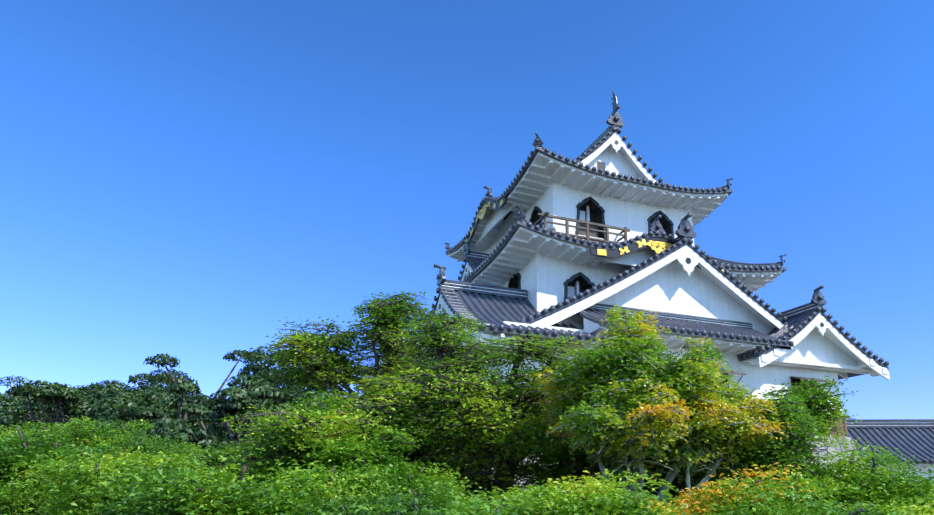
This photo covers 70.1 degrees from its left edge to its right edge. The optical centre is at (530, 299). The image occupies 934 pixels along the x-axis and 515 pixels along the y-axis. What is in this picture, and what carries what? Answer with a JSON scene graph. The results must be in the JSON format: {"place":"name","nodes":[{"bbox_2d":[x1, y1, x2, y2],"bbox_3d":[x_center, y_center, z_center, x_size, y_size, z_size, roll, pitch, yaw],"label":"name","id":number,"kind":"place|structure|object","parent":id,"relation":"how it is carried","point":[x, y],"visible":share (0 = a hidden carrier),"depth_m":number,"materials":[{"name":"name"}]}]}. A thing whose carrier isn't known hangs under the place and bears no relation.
{"place":"outdoors","nodes":[
{"label":"outdoors","id":0,"kind":"place"},
{"bbox_2d":[0,0,933,418],"label":"sky","id":1,"kind":"structure","parent":0,"point":[185,180],"materials":[{"name":"blue"}]},
{"bbox_2d":[380,140,823,363],"bbox_3d":[2.097,-2.581,34.917,15.989,10.718,17.152,7,-18,-22],"label":"decorative trim","id":2,"kind":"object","parent":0,"point":[632,248],"visible":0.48,"depth_m":31.31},
{"bbox_2d":[451,211,846,436],"bbox_3d":[2.444,2.679,35.567,17.442,10.185,20.442,7,-18,-22],"label":"castle woodwork","id":3,"kind":"object","parent":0,"point":[587,229],"visible":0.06,"depth_m":30.40,"materials":[{"name":"brown wood"}]},
{"bbox_2d":[379,126,933,466],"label":"roof eaves","id":4,"kind":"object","parent":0,"point":[675,282],"depth_m":29.58,"materials":[{"name":"white paint"}]},
{"bbox_2d":[473,436,867,492],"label":"stone wall","id":5,"kind":"structure","parent":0,"point":[826,449],"depth_m":28.34,"materials":[{"name":"grey stone"}]},
{"label":"ground","id":6,"kind":"structure","parent":0,"visible":0},
{"bbox_2d":[0,375,29,427],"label":"tree","id":7,"kind":"object","parent":6,"relation":"on","point":[17,378],"visible":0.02,"depth_m":46.59,"materials":[{"name":"green plant"}]},
{"bbox_2d":[0,394,62,432],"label":"tree","id":8,"kind":"object","parent":6,"relation":"on","point":[7,401],"visible":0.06,"depth_m":27.80,"materials":[{"name":"green plant"}]},
{"bbox_2d":[0,392,65,431],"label":"tree","id":9,"kind":"object","parent":6,"relation":"on","point":[16,398],"depth_m":29.87,"materials":[{"name":"green plant"}]},
{"bbox_2d":[0,384,104,437],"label":"tree","id":10,"kind":"object","parent":6,"relation":"on","point":[84,390],"visible":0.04,"depth_m":29.35,"materials":[{"name":"green plant"}]},
{"bbox_2d":[0,416,129,511],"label":"bush","id":11,"kind":"object","parent":6,"relation":"on","point":[81,424],"visible":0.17,"depth_m":12.71,"materials":[{"name":"green plant"}]},
{"bbox_2d":[0,421,133,514],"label":"bush","id":12,"kind":"object","parent":6,"relation":"on","point":[13,453],"visible":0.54,"depth_m":8.74,"materials":[{"name":"green plant"}]},
{"bbox_2d":[0,380,142,513],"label":"tree","id":13,"kind":"object","parent":6,"relation":"on","point":[56,396],"visible":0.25,"depth_m":24.61,"materials":[{"name":"green plant"}]},
{"bbox_2d":[44,373,155,421],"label":"tree","id":14,"kind":"object","parent":6,"relation":"on","point":[133,379],"visible":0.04,"depth_m":34.51,"materials":[{"name":"green plant"}]},
{"bbox_2d":[0,446,218,514],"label":"bush","id":15,"kind":"object","parent":6,"relation":"on","point":[86,498],"visible":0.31,"depth_m":7.48,"materials":[{"name":"green plant"}]},
{"bbox_2d":[39,419,208,460],"bbox_3d":[-8.158,4.361,13.666,3.628,3.633,3.649,7,-18,-22],"label":"bush","id":16,"kind":"object","parent":6,"relation":"on","point":[123,429],"visible":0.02,"depth_m":13.30,"materials":[{"name":"green plant"}]},
{"bbox_2d":[52,384,210,447],"bbox_3d":[-15.793,6.622,26.568,6.217,6.808,6.287,7,-18,-22],"label":"tree","id":17,"kind":"object","parent":6,"relation":"on","point":[106,413],"visible":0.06,"depth_m":25.38,"materials":[{"name":"green plant"}]},
{"bbox_2d":[51,368,213,420],"bbox_3d":[-18.086,7.112,30.611,7.113,8.221,6.086,-11,-20,33],"label":"tree","id":18,"kind":"object","parent":6,"relation":"on","point":[164,377],"visible":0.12,"depth_m":31.06,"materials":[{"name":"green plant"}]},
{"bbox_2d":[69,432,262,509],"bbox_3d":[-5.743,3.738,10.710,3.721,3.107,2.838,7,-18,-22],"label":"bush","id":19,"kind":"object","parent":6,"relation":"on","point":[118,443],"visible":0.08,"depth_m":10.95,"materials":[{"name":"green plant"}]},
{"bbox_2d":[86,379,257,469],"bbox_3d":[-12.439,6.064,23.741,6.136,6.232,6.709,7,-18,-22],"label":"tree","id":20,"kind":"object","parent":6,"relation":"on","point":[174,400],"visible":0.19,"depth_m":23.25,"materials":[{"name":"green plant"}]},
{"bbox_2d":[105,350,274,428],"bbox_3d":[-14.771,6.347,29.116,8.061,8.815,6.798,-1,-17,2],"label":"tree","id":21,"kind":"object","parent":6,"relation":"on","point":[153,394],"visible":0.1,"depth_m":29.36,"materials":[{"name":"green plant"}]},
{"bbox_2d":[71,451,347,514],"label":"bush","id":22,"kind":"object","parent":6,"relation":"on","point":[204,492],"visible":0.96,"depth_m":6.31,"materials":[{"name":"green plant"}]},
{"bbox_2d":[144,384,285,474],"bbox_3d":[-9.140,5.402,20.419,5.216,5.567,5.165,7,-18,-22],"label":"tree","id":23,"kind":"object","parent":6,"relation":"on","point":[182,432],"visible":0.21,"depth_m":20.11,"materials":[{"name":"green plant"}]},
{"bbox_2d":[181,425,300,482],"bbox_3d":[-4.274,3.694,10.792,3.108,3.239,3.895,7,-18,-22],"label":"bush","id":24,"kind":"object","parent":6,"relation":"on","point":[226,447],"visible":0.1,"depth_m":10.78,"materials":[{"name":"green plant"}]},
{"bbox_2d":[161,373,323,443],"bbox_3d":[-9.781,5.785,23.021,5.333,6.347,5.882,-13,-21,36],"label":"tree","id":25,"kind":"object","parent":6,"relation":"on","point":[252,381],"visible":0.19,"depth_m":22.27,"materials":[{"name":"green plant"}]},
{"bbox_2d":[220,352,294,425],"bbox_3d":[-12.843,7.149,32.560,7.390,9.284,7.373,15,-22,-40],"label":"tree","id":26,"kind":"object","parent":6,"relation":"on","point":[261,356],"visible":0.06,"depth_m":32.83,"materials":[{"name":"green plant"}]},
{"bbox_2d":[233,346,356,435],"bbox_3d":[-10.627,6.465,29.311,7.030,8.704,7.398,3,-17,-11],"label":"tree","id":27,"kind":"object","parent":6,"relation":"on","point":[254,353],"visible":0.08,"depth_m":29.04,"materials":[{"name":"green plant"}]},
{"bbox_2d":[242,388,356,431],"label":"tree","id":28,"kind":"object","parent":6,"relation":"on","point":[296,398],"visible":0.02,"depth_m":21.08,"materials":[{"name":"green plant"}]},
{"bbox_2d":[320,364,375,415],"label":"tree","id":29,"kind":"object","parent":6,"relation":"on","point":[358,389],"depth_m":26.48,"materials":[{"name":"green plant"}]},
{"bbox_2d":[252,387,468,499],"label":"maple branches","id":30,"kind":"object","parent":6,"relation":"on","point":[333,420],"visible":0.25,"depth_m":8.64,"materials":[{"name":"green plant"}]},
{"bbox_2d":[261,436,487,514],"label":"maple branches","id":31,"kind":"object","parent":6,"relation":"on","point":[378,472],"visible":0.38,"depth_m":7.80,"materials":[{"name":"green plant"}]},
{"bbox_2d":[280,477,546,514],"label":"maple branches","id":32,"kind":"object","parent":6,"relation":"on","point":[419,496],"visible":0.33,"depth_m":6.30,"materials":[{"name":"green plant"}]},
{"bbox_2d":[214,291,693,505],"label":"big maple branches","id":33,"kind":"object","parent":6,"relation":"on","point":[466,422],"visible":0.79,"depth_m":10.10,"materials":[{"name":"green plant"}]},
{"bbox_2d":[329,488,588,514],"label":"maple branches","id":34,"kind":"object","parent":6,"relation":"on","point":[482,509],"visible":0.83,"depth_m":5.38,"materials":[{"name":"green plant"}]},
{"bbox_2d":[430,468,698,514],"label":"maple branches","id":35,"kind":"object","parent":6,"relation":"on","point":[598,497],"visible":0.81,"depth_m":5.64,"materials":[{"name":"green plant"}]},
{"bbox_2d":[513,399,668,494],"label":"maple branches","id":36,"kind":"object","parent":6,"relation":"on","point":[548,458],"visible":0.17,"depth_m":9.96,"materials":[{"name":"green plant"}]},
{"bbox_2d":[557,458,703,490],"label":"maple branches","id":37,"kind":"object","parent":6,"relation":"on","point":[590,461],"depth_m":10.59,"materials":[{"name":"green plant"}]},
{"bbox_2d":[399,91,933,463],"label":"castle roof tiles","id":38,"kind":"object","parent":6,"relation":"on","point":[681,231],"visible":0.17,"depth_m":29.35,"materials":[{"name":"grey tile"}]},
{"bbox_2d":[483,180,693,253],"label":"castle walls","id":39,"kind":"structure","parent":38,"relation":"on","point":[556,198],"depth_m":32.49,"materials":[{"name":"paint"}]},
{"bbox_2d":[465,199,723,271],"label":"gold ornaments","id":40,"kind":"object","parent":38,"relation":"attached to","point":[650,243],"visible":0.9,"depth_m":29.06},
{"bbox_2d":[500,253,741,311],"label":"castle walls","id":41,"kind":"structure","parent":38,"relation":"on","point":[543,278],"depth_m":28.55,"materials":[{"name":"paint"}]},
{"bbox_2d":[462,321,842,411],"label":"castle walls","id":42,"kind":"structure","parent":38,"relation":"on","point":[762,379],"depth_m":28.05,"materials":[{"name":"paint"}]},
{"bbox_2d":[505,395,847,436],"bbox_3d":[2.690,7.277,34.817,16.420,0.950,19.420,7,-18,-22],"label":"castle plank band","id":43,"kind":"object","parent":42,"relation":"attached to","point":[839,428],"depth_m":29.18,"materials":[{"name":"wood"}]},
{"bbox_2d":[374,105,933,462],"bbox_3d":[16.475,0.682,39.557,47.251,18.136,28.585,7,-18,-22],"label":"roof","id":44,"kind":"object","parent":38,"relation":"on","point":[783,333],"visible":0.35,"depth_m":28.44,"materials":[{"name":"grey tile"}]},
{"bbox_2d":[534,304,800,507],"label":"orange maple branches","id":45,"kind":"object","parent":6,"relation":"on","point":[627,397],"visible":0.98,"depth_m":8.55,"materials":[{"name":"green plant"}]},
{"bbox_2d":[570,376,862,505],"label":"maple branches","id":46,"kind":"object","parent":6,"relation":"on","point":[808,414],"visible":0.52,"depth_m":8.94,"materials":[{"name":"green plant"}]},
{"bbox_2d":[610,462,834,514],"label":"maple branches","id":47,"kind":"object","parent":6,"relation":"on","point":[782,481],"visible":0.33,"depth_m":6.42,"materials":[{"name":"green plant"}]},
{"bbox_2d":[671,491,923,514],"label":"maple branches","id":48,"kind":"object","parent":6,"relation":"on","point":[864,505],"visible":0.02,"depth_m":6.70,"materials":[{"name":"green plant"}]},
{"bbox_2d":[664,477,933,514],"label":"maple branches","id":49,"kind":"object","parent":6,"relation":"on","point":[819,507],"visible":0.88,"depth_m":6.00,"materials":[{"name":"green plant"}]},
{"bbox_2d":[749,434,933,513],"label":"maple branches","id":50,"kind":"object","parent":6,"relation":"on","point":[849,487],"visible":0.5,"depth_m":8.48,"materials":[{"name":"green plant"}]},
{"bbox_2d":[833,495,933,514],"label":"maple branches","id":51,"kind":"object","parent":6,"relation":"on","point":[918,509],"visible":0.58,"depth_m":6.55,"materials":[{"name":"green plant"}]},
{"bbox_2d":[869,467,933,486],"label":"building walls","id":52,"kind":"structure","parent":6,"relation":"on","point":[924,469],"depth_m":33.38,"materials":[{"name":"white paint"}]},
{"bbox_2d":[877,481,933,513],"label":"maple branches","id":53,"kind":"object","parent":6,"relation":"on","point":[921,488],"visible":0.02,"depth_m":8.86,"materials":[{"name":"green plant"}]}
]}

